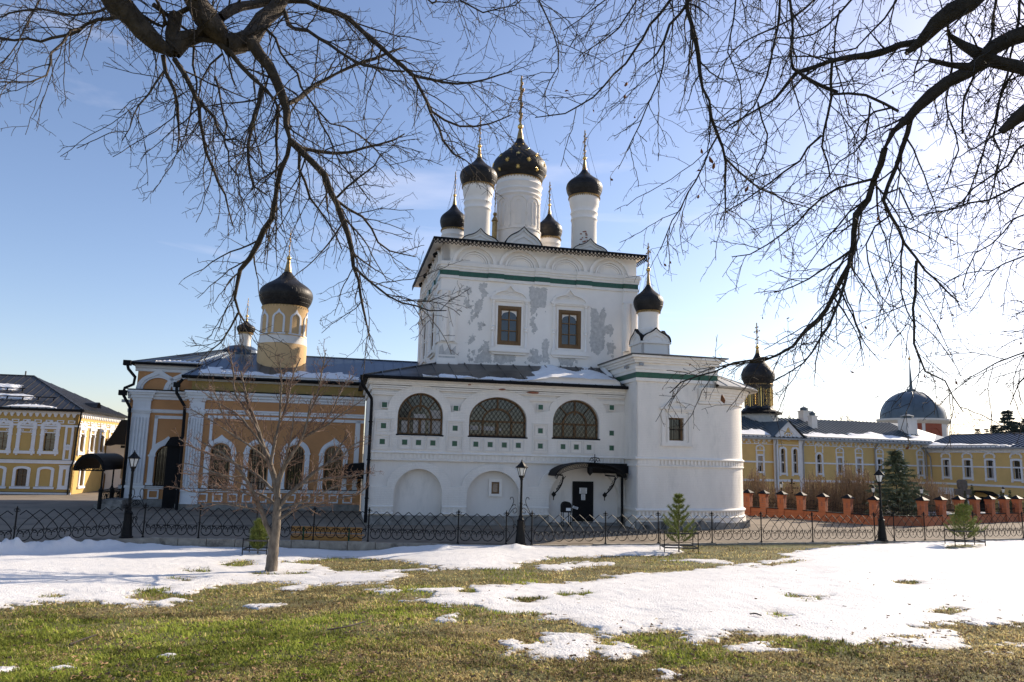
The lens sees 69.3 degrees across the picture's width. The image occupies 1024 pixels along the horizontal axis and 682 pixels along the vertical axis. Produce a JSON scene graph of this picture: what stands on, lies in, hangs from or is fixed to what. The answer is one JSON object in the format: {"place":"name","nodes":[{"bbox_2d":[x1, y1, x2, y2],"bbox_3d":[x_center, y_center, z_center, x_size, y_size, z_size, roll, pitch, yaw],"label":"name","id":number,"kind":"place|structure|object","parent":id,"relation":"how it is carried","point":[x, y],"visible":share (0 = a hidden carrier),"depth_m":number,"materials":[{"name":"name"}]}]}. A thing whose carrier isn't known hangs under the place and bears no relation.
{"place":"outdoors","nodes":[
{"label":"outdoors","id":0,"kind":"place"},
{"bbox_2d":[0,543,1023,681],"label":"lawn","id":1,"kind":"structure","parent":0,"point":[632,561],"depth_m":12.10,"materials":[{"name":"green plant"}]},
{"bbox_2d":[69,634,96,644],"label":"fallen twig","id":2,"kind":"object","parent":1,"relation":"on","point":[82,639],"visible":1,"depth_m":10.43,"materials":[{"name":"wood"}]},
{"bbox_2d":[242,538,268,554],"bbox_3d":[-8.943,7.319,26.099,0.868,0.800,0.728,1,-9,0],"label":"tree guard","id":3,"kind":"object","parent":1,"relation":"on","point":[249,547],"visible":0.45,"depth_m":25.79,"materials":[{"name":"black metal"}]},
{"bbox_2d":[249,518,268,553],"bbox_3d":[-8.900,6.887,26.136,0.908,1.367,0.846,1,-9,0],"label":"young pine","id":4,"kind":"object","parent":1,"relation":"on","point":[258,531],"visible":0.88,"depth_m":26.06,"materials":[{"name":"green plant"}]},
{"bbox_2d":[162,336,380,571],"bbox_3d":[-7.070,3.308,21.720,6.865,6.942,2.919,1,-9,0],"label":"apple tree","id":5,"kind":"object","parent":1,"relation":"on","point":[273,531],"visible":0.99,"depth_m":21.64,"materials":[{"name":"brown plant"}]},
{"bbox_2d":[0,0,609,392],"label":"linden tree","id":6,"kind":"object","parent":1,"relation":"on","point":[207,19],"visible":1,"depth_m":7.80,"materials":[{"name":"brown plant"}]},
{"bbox_2d":[328,621,364,629],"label":"fallen twig","id":7,"kind":"object","parent":1,"relation":"on","point":[346,626],"visible":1,"depth_m":10.36,"materials":[{"name":"grey wood"}]},
{"bbox_2d":[0,536,1023,679],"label":"snow","id":8,"kind":"structure","parent":1,"relation":"on","point":[986,582],"depth_m":16.81,"materials":[{"name":"white snow"}]},
{"bbox_2d":[659,529,698,553],"bbox_3d":[6.202,7.541,27.559,1.268,1.000,0.828,1,-9,0],"label":"tree guard","id":9,"kind":"object","parent":1,"relation":"on","point":[671,532],"visible":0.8,"depth_m":27.22,"materials":[{"name":"black metal"}]},
{"bbox_2d":[662,493,696,551],"bbox_3d":[6.237,6.784,27.732,1.489,2.253,1.652,1,-9,0],"label":"young pine","id":10,"kind":"object","parent":1,"relation":"on","point":[678,499],"visible":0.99,"depth_m":27.60,"materials":[{"name":"green plant"}]},
{"bbox_2d":[504,0,1023,449],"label":"linden tree","id":11,"kind":"object","parent":1,"relation":"on","point":[986,56],"visible":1,"depth_m":7.39,"materials":[{"name":"brown plant"}]},
{"bbox_2d":[944,528,985,545],"bbox_3d":[19.965,8.753,32.696,1.348,0.920,0.788,1,-9,0],"label":"tree guard","id":12,"kind":"object","parent":1,"relation":"on","point":[974,541],"visible":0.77,"depth_m":32.37,"materials":[{"name":"black metal"}]},
{"bbox_2d":[944,502,988,545],"bbox_3d":[20.009,8.082,32.703,1.928,1.951,1.450,-3,-10,25],"label":"young pine","id":13,"kind":"object","parent":1,"relation":"on","point":[960,516],"visible":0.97,"depth_m":32.73,"materials":[{"name":"green plant"}]},
{"bbox_2d":[0,483,1023,544],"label":"asphalt yard","id":14,"kind":"structure","parent":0,"point":[48,503],"depth_m":34.73,"materials":[{"name":"grey asphalt"}]},
{"bbox_2d":[73,453,131,508],"bbox_3d":[-22.814,8.062,41.956,2.480,3.355,4.420,3,-9,-13],"label":"entrance canopy","id":15,"kind":"object","parent":14,"relation":"on","point":[113,462],"visible":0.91,"depth_m":40.73,"materials":[{"name":"black metal"}]},
{"bbox_2d":[119,450,140,537],"bbox_3d":[-14.338,5.726,27.865,0.500,3.240,0.468,1,-9,0],"label":"street lamp","id":16,"kind":"object","parent":14,"relation":"on","point":[126,530],"visible":1,"depth_m":27.71,"materials":[{"name":"black metal"}]},
{"bbox_2d":[118,230,417,510],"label":"orange church","id":17,"kind":"structure","parent":14,"relation":"on","point":[161,395],"depth_m":43.10,"materials":[{"name":"paint"}]},
{"bbox_2d":[145,436,169,484],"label":"arched window","id":18,"kind":"structure","parent":17,"relation":"in","point":[161,456],"depth_m":43.02,"materials":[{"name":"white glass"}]},
{"bbox_2d":[201,435,236,487],"bbox_3d":[-16.509,6.826,41.892,1.746,3.047,0.360,3,-9,-13],"label":"arched window","id":19,"kind":"structure","parent":17,"relation":"in","point":[221,439],"depth_m":41.92,"materials":[{"name":"white paint"}]},
{"bbox_2d":[241,439,274,488],"bbox_3d":[-14.470,6.947,42.346,1.713,3.047,0.360,3,-9,-13],"label":"arched window","id":20,"kind":"structure","parent":17,"relation":"in","point":[261,485],"depth_m":42.35,"materials":[{"name":"white paint"}]},
{"bbox_2d":[280,438,310,489],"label":"arched window","id":21,"kind":"structure","parent":17,"relation":"in","point":[294,469],"depth_m":42.82,"materials":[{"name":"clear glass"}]},
{"bbox_2d":[317,438,348,489],"bbox_3d":[-10.433,7.188,43.246,1.697,3.047,0.360,3,-9,-13],"label":"arched window","id":22,"kind":"structure","parent":17,"relation":"in","point":[331,450],"depth_m":43.25,"materials":[{"name":"white paint"}]},
{"bbox_2d":[341,463,363,489],"bbox_3d":[-9.055,7.641,42.004,1.201,1.490,2.600,3,-9,-13],"label":"awning","id":23,"kind":"object","parent":17,"relation":"attached to","point":[358,466],"visible":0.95,"depth_m":40.85,"materials":[{"name":"black metal"}]},
{"bbox_2d":[290,526,364,540],"bbox_3d":[-7.395,7.852,29.782,2.836,0.810,0.670,1,-9,0],"label":"bench","id":24,"kind":"object","parent":14,"relation":"on","point":[326,538],"visible":0.74,"depth_m":29.51,"materials":[{"name":"brown wood"}]},
{"bbox_2d":[79,537,1023,550],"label":"kerb","id":25,"kind":"structure","parent":14,"relation":"on","point":[310,544],"depth_m":28.07,"materials":[{"name":"concrete"}]},
{"bbox_2d":[0,489,137,541],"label":"iron fence","id":26,"kind":"object","parent":25,"relation":"on","point":[73,528],"visible":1,"depth_m":26.09,"materials":[{"name":"black metal"}]},
{"bbox_2d":[133,488,516,544],"bbox_3d":[-7.034,6.699,28.274,14.497,1.802,0.097,2,-9,-2],"label":"iron fence","id":27,"kind":"object","parent":25,"relation":"on","point":[347,529],"visible":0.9,"depth_m":28.23,"materials":[{"name":"black metal"}]},
{"bbox_2d":[514,460,527,544],"bbox_3d":[0.353,6.218,28.688,0.500,3.240,0.468,1,-9,0],"label":"street lamp","id":28,"kind":"object","parent":25,"relation":"on","point":[521,467],"visible":0.99,"depth_m":28.56,"materials":[{"name":"black metal"}]},
{"bbox_2d":[522,497,881,544],"bbox_3d":[8.534,7.516,31.037,17.069,1.802,0.140,4,-9,-16],"label":"iron fence","id":29,"kind":"object","parent":25,"relation":"on","point":[711,529],"visible":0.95,"depth_m":30.91,"materials":[{"name":"black metal"}]},
{"bbox_2d":[874,468,887,540],"bbox_3d":[16.700,7.389,33.590,0.500,3.240,0.468,1,-9,0],"label":"street lamp","id":30,"kind":"object","parent":25,"relation":"on","point":[879,474],"visible":1,"depth_m":33.45,"materials":[{"name":"black metal"}]},
{"bbox_2d":[885,500,1023,540],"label":"iron fence","id":31,"kind":"object","parent":25,"relation":"on","point":[894,529],"visible":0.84,"depth_m":34.59,"materials":[{"name":"black metal"}]},
{"bbox_2d":[358,76,757,529],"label":"white church","id":32,"kind":"structure","parent":14,"relation":"on","point":[554,375],"depth_m":38.02,"materials":[{"name":"paint"}]},
{"bbox_2d":[396,393,443,436],"bbox_3d":[-4.499,3.609,36.414,2.320,2.100,0.320,3,-9,-13],"label":"arched window","id":33,"kind":"structure","parent":32,"relation":"in","point":[420,414],"depth_m":36.51,"materials":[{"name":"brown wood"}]},
{"bbox_2d":[419,304,428,364],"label":"tower window","id":34,"kind":"structure","parent":32,"relation":"in","point":[424,331],"depth_m":47.19,"materials":[{"name":"white paint"}]},
{"bbox_2d":[427,289,436,359],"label":"tower window","id":35,"kind":"structure","parent":32,"relation":"in","point":[432,335],"depth_m":43.19,"materials":[{"name":"white paint"}]},
{"bbox_2d":[488,479,501,496],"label":"niche window","id":36,"kind":"structure","parent":32,"relation":"in","point":[495,485],"depth_m":36.88,"materials":[{"name":"white paint"}]},
{"bbox_2d":[468,398,527,438],"bbox_3d":[-0.714,3.849,37.256,3.050,2.030,0.320,3,-9,-13],"label":"arched window","id":37,"kind":"structure","parent":32,"relation":"in","point":[491,417],"depth_m":37.36,"materials":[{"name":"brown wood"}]},
{"bbox_2d":[489,283,530,355],"bbox_3d":[-0.134,-1.235,41.104,2.300,4.030,0.345,3,-9,-13],"label":"tower window","id":38,"kind":"structure","parent":32,"relation":"in","point":[511,328],"depth_m":41.11,"materials":[{"name":"white paint"}]},
{"bbox_2d":[550,288,589,358],"bbox_3d":[3.265,-1.033,41.862,2.300,4.030,0.345,3,-9,-13],"label":"tower window","id":39,"kind":"structure","parent":32,"relation":"in","point":[570,330],"depth_m":41.87,"materials":[{"name":"white paint"}]},
{"bbox_2d":[552,400,599,439],"bbox_3d":[3.265,4.057,38.149,2.590,2.030,0.320,3,-9,-13],"label":"arched window","id":40,"kind":"structure","parent":32,"relation":"in","point":[574,419],"depth_m":38.25,"materials":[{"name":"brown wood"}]},
{"bbox_2d":[572,481,592,520],"bbox_3d":[3.616,8.170,37.784,1.100,1.990,0.115,3,-9,-13],"label":"door","id":41,"kind":"structure","parent":32,"relation":"in","point":[585,507],"depth_m":37.77,"materials":[{"name":"black metal"}]},
{"bbox_2d":[579,488,586,493],"bbox_3d":[3.634,7.643,37.845,0.400,0.290,0.006,3,-9,-12],"label":"paper notice","id":42,"kind":"object","parent":41,"relation":"attached to","point":[582,490],"visible":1,"depth_m":37.84,"materials":[{"name":"white paper"}]},
{"bbox_2d":[660,398,692,446],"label":"chapel window","id":43,"kind":"structure","parent":32,"relation":"in","point":[673,439],"depth_m":37.42,"materials":[{"name":"white paint"}]},
{"bbox_2d":[560,501,571,526],"bbox_3d":[2.654,8.508,36.441,0.460,1.220,0.405,3,-9,-13],"label":"donation box","id":44,"kind":"object","parent":14,"relation":"on","point":[565,506],"visible":0.92,"depth_m":36.31,"materials":[{"name":"black metal"}]},
{"bbox_2d":[743,467,776,507],"bbox_3d":[17.178,10.657,52.069,2.811,3.543,2.728,1,-9,0],"label":"bare shrub","id":45,"kind":"object","parent":14,"relation":"on","point":[756,488],"visible":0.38,"depth_m":51.77,"materials":[{"name":"brown plant"}]},
{"bbox_2d":[773,479,801,508],"bbox_3d":[19.179,10.915,50.968,2.556,2.792,2.138,1,-9,0],"label":"bare shrub","id":46,"kind":"object","parent":14,"relation":"on","point":[789,491],"visible":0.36,"depth_m":50.92,"materials":[{"name":"brown plant"}]},
{"bbox_2d":[796,470,834,511],"bbox_3d":[20.578,10.429,50.045,2.902,3.536,2.406,1,-9,0],"label":"bare shrub","id":47,"kind":"object","parent":14,"relation":"on","point":[812,491],"visible":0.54,"depth_m":49.91,"materials":[{"name":"brown plant"}]},
{"bbox_2d":[814,478,843,512],"bbox_3d":[21.194,10.640,49.519,2.380,2.985,2.060,1,-9,0],"label":"bare shrub","id":48,"kind":"object","parent":14,"relation":"on","point":[831,491],"visible":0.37,"depth_m":49.30,"materials":[{"name":"brown plant"}]},
{"bbox_2d":[825,461,866,513],"bbox_3d":[22.306,10.003,49.086,3.112,4.165,2.635,-1,-9,17],"label":"bare shrub","id":49,"kind":"object","parent":14,"relation":"on","point":[846,478],"visible":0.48,"depth_m":48.91,"materials":[{"name":"brown plant"}]},
{"bbox_2d":[847,466,885,513],"bbox_3d":[23.009,10.015,48.032,2.540,3.850,2.294,-2,-9,19],"label":"bare shrub","id":50,"kind":"object","parent":14,"relation":"on","point":[861,485],"visible":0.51,"depth_m":48.00,"materials":[{"name":"brown plant"}]},
{"bbox_2d":[743,489,1023,525],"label":"brick wall","id":51,"kind":"structure","parent":14,"relation":"on","point":[801,510],"depth_m":44.95,"materials":[{"name":"red brick"}]},
{"bbox_2d":[861,448,935,515],"bbox_3d":[23.588,8.987,45.645,4.544,4.728,4.839,9,-12,-40],"label":"spruce tree","id":52,"kind":"object","parent":14,"relation":"on","point":[904,497],"visible":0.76,"depth_m":45.45,"materials":[{"name":"green plant"}]},
{"bbox_2d":[900,472,947,514],"bbox_3d":[27.037,10.431,49.098,3.335,3.557,2.627,1,-9,0],"label":"bare shrub","id":53,"kind":"object","parent":14,"relation":"on","point":[933,493],"visible":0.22,"depth_m":48.86,"materials":[{"name":"brown plant"}]},
{"bbox_2d":[928,480,955,511],"bbox_3d":[28.784,10.892,50.088,2.470,3.035,2.297,1,-9,0],"label":"bare shrub","id":54,"kind":"object","parent":14,"relation":"on","point":[948,498],"visible":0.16,"depth_m":49.83,"materials":[{"name":"brown plant"}]},
{"bbox_2d":[954,479,971,500],"bbox_3d":[32.251,11.474,52.973,1.100,3.110,0.330,1,-9,0],"label":"stone cross","id":55,"kind":"object","parent":14,"relation":"on","point":[962,485],"visible":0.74,"depth_m":52.98,"materials":[{"name":"grey stone"}]},
{"bbox_2d":[963,490,968,508],"bbox_3d":[31.217,11.340,51.001,0.986,2.116,0.852,1,-9,0],"label":"thuja","id":56,"kind":"object","parent":14,"relation":"on","point":[965,497],"visible":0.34,"depth_m":51.03,"materials":[{"name":"green plant"}]},
{"bbox_2d":[1007,490,1012,511],"bbox_3d":[35.002,11.552,52.016,0.844,2.194,0.834,1,-9,0],"label":"thuja","id":57,"kind":"object","parent":14,"relation":"on","point":[1009,496],"visible":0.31,"depth_m":52.03,"materials":[{"name":"green plant"}]},
{"bbox_2d":[0,0,1023,452],"label":"sky","id":58,"kind":"structure","parent":0,"point":[92,271],"materials":[{"name":"blue"}]},
{"bbox_2d":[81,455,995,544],"bbox_3d":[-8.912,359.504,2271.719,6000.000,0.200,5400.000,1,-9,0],"label":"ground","id":59,"kind":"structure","parent":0,"point":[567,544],"depth_m":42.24,"materials":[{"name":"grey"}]},
{"bbox_2d":[0,371,127,494],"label":"yellow building","id":60,"kind":"structure","parent":59,"relation":"on","point":[50,434],"depth_m":66.97,"materials":[{"name":"paint"}]},
{"bbox_2d":[0,466,6,488],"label":"window","id":61,"kind":"structure","parent":60,"relation":"in","point":[4,468],"depth_m":65.63,"materials":[{"name":"white paint"}]},
{"bbox_2d":[0,419,13,454],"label":"window","id":62,"kind":"structure","parent":60,"relation":"in","point":[5,436],"depth_m":66.23,"materials":[{"name":"white glass"}]},
{"bbox_2d":[9,466,30,488],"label":"window","id":63,"kind":"structure","parent":60,"relation":"in","point":[23,474],"depth_m":66.03,"materials":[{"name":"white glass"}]},
{"bbox_2d":[13,420,36,454],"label":"window","id":64,"kind":"structure","parent":60,"relation":"in","point":[31,451],"depth_m":66.42,"materials":[{"name":"white paint"}]},
{"bbox_2d":[33,467,54,488],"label":"window","id":65,"kind":"structure","parent":60,"relation":"in","point":[52,469],"depth_m":66.23,"materials":[{"name":"white paint"}]},
{"bbox_2d":[37,420,60,455],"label":"window","id":66,"kind":"structure","parent":60,"relation":"in","point":[51,439],"depth_m":66.89,"materials":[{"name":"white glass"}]},
{"bbox_2d":[76,469,84,488],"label":"window","id":67,"kind":"structure","parent":60,"relation":"in","point":[79,476],"depth_m":68.94,"materials":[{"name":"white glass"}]},
{"bbox_2d":[76,422,87,455],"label":"window","id":68,"kind":"structure","parent":60,"relation":"in","point":[78,453],"depth_m":68.46,"materials":[{"name":"white glass"}]},
{"bbox_2d":[87,423,96,453],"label":"window","id":69,"kind":"structure","parent":60,"relation":"in","point":[93,425],"depth_m":71.26,"materials":[{"name":"white glass"}]},
{"bbox_2d":[97,424,106,452],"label":"window","id":70,"kind":"structure","parent":60,"relation":"in","point":[102,426],"depth_m":73.80,"materials":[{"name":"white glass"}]},
{"bbox_2d":[108,425,114,437],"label":"window","id":71,"kind":"structure","parent":60,"relation":"in","point":[111,427],"depth_m":76.08,"materials":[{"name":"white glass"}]},
{"bbox_2d":[102,420,126,490],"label":"white annex","id":72,"kind":"object","parent":59,"relation":"on","point":[115,442],"visible":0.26,"depth_m":74.51,"materials":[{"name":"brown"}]},
{"bbox_2d":[840,412,855,420],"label":"bare tree","id":73,"kind":"object","parent":59,"relation":"on","point":[847,418],"visible":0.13,"depth_m":105.42,"materials":[{"name":"grey plant"}]},
{"bbox_2d":[741,323,1023,512],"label":"long yellow building","id":74,"kind":"structure","parent":59,"relation":"on","point":[986,464],"depth_m":68.26,"materials":[{"name":"paint"}]},
{"bbox_2d":[755,444,764,474],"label":"window","id":75,"kind":"structure","parent":74,"relation":"in","point":[759,457],"depth_m":66.18,"materials":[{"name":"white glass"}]},
{"bbox_2d":[779,446,787,475],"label":"window","id":76,"kind":"structure","parent":74,"relation":"in","point":[782,469],"depth_m":66.58,"materials":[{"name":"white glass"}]},
{"bbox_2d":[791,447,799,475],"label":"window","id":77,"kind":"structure","parent":74,"relation":"in","point":[794,458],"depth_m":66.96,"materials":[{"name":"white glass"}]},
{"bbox_2d":[814,443,823,476],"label":"window","id":78,"kind":"structure","parent":74,"relation":"in","point":[817,457],"depth_m":67.88,"materials":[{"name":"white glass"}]},
{"bbox_2d":[835,447,844,476],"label":"window","id":79,"kind":"structure","parent":74,"relation":"in","point":[838,458],"depth_m":68.48,"materials":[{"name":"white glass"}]},
{"bbox_2d":[854,447,863,477],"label":"window","id":80,"kind":"structure","parent":74,"relation":"in","point":[857,459],"depth_m":69.07,"materials":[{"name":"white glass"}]},
{"bbox_2d":[876,448,884,472],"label":"window","id":81,"kind":"structure","parent":74,"relation":"in","point":[878,461],"depth_m":69.74,"materials":[{"name":"white glass"}]},
{"bbox_2d":[916,449,925,478],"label":"window","id":82,"kind":"structure","parent":74,"relation":"in","point":[919,469],"depth_m":70.95,"materials":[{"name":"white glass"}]},
{"bbox_2d":[940,453,951,479],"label":"window","id":83,"kind":"structure","parent":74,"relation":"in","point":[947,461],"depth_m":69.12,"materials":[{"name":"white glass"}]},
{"bbox_2d":[938,487,953,506],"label":"window","id":84,"kind":"structure","parent":74,"relation":"in","point":[938,487],"depth_m":68.46,"materials":[{"name":"glass"}]},
{"bbox_2d":[961,453,973,480],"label":"window","id":85,"kind":"structure","parent":74,"relation":"in","point":[969,462],"depth_m":66.93,"materials":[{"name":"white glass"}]},
{"bbox_2d":[983,453,996,481],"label":"window","id":86,"kind":"structure","parent":74,"relation":"in","point":[991,471],"depth_m":64.76,"materials":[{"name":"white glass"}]},
{"bbox_2d":[1009,453,1023,482],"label":"window","id":87,"kind":"structure","parent":74,"relation":"in","point":[1019,476],"depth_m":62.40,"materials":[{"name":"white glass"}]},
{"bbox_2d":[876,356,949,442],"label":"round tower","id":88,"kind":"structure","parent":59,"relation":"on","point":[937,422],"depth_m":111.07,"materials":[{"name":"blue metal"}]},
{"bbox_2d":[989,424,999,432],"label":"conifer","id":89,"kind":"object","parent":59,"relation":"on","point":[993,429],"visible":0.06,"depth_m":117.28,"materials":[{"name":"green plant"}]},
{"bbox_2d":[996,409,1020,432],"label":"conifer","id":90,"kind":"object","parent":59,"relation":"on","point":[1010,425],"visible":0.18,"depth_m":114.33,"materials":[{"name":"green plant"}]},
{"bbox_2d":[1012,422,1023,432],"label":"conifer","id":91,"kind":"object","parent":59,"relation":"on","point":[1022,427],"visible":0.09,"depth_m":115.16,"materials":[{"name":"green plant"}]},
{"bbox_2d":[979,497,984,510],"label":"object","id":92,"kind":"structure","parent":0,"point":[981,501],"depth_m":65.14,"materials":[{"name":"green plant"}]}
]}

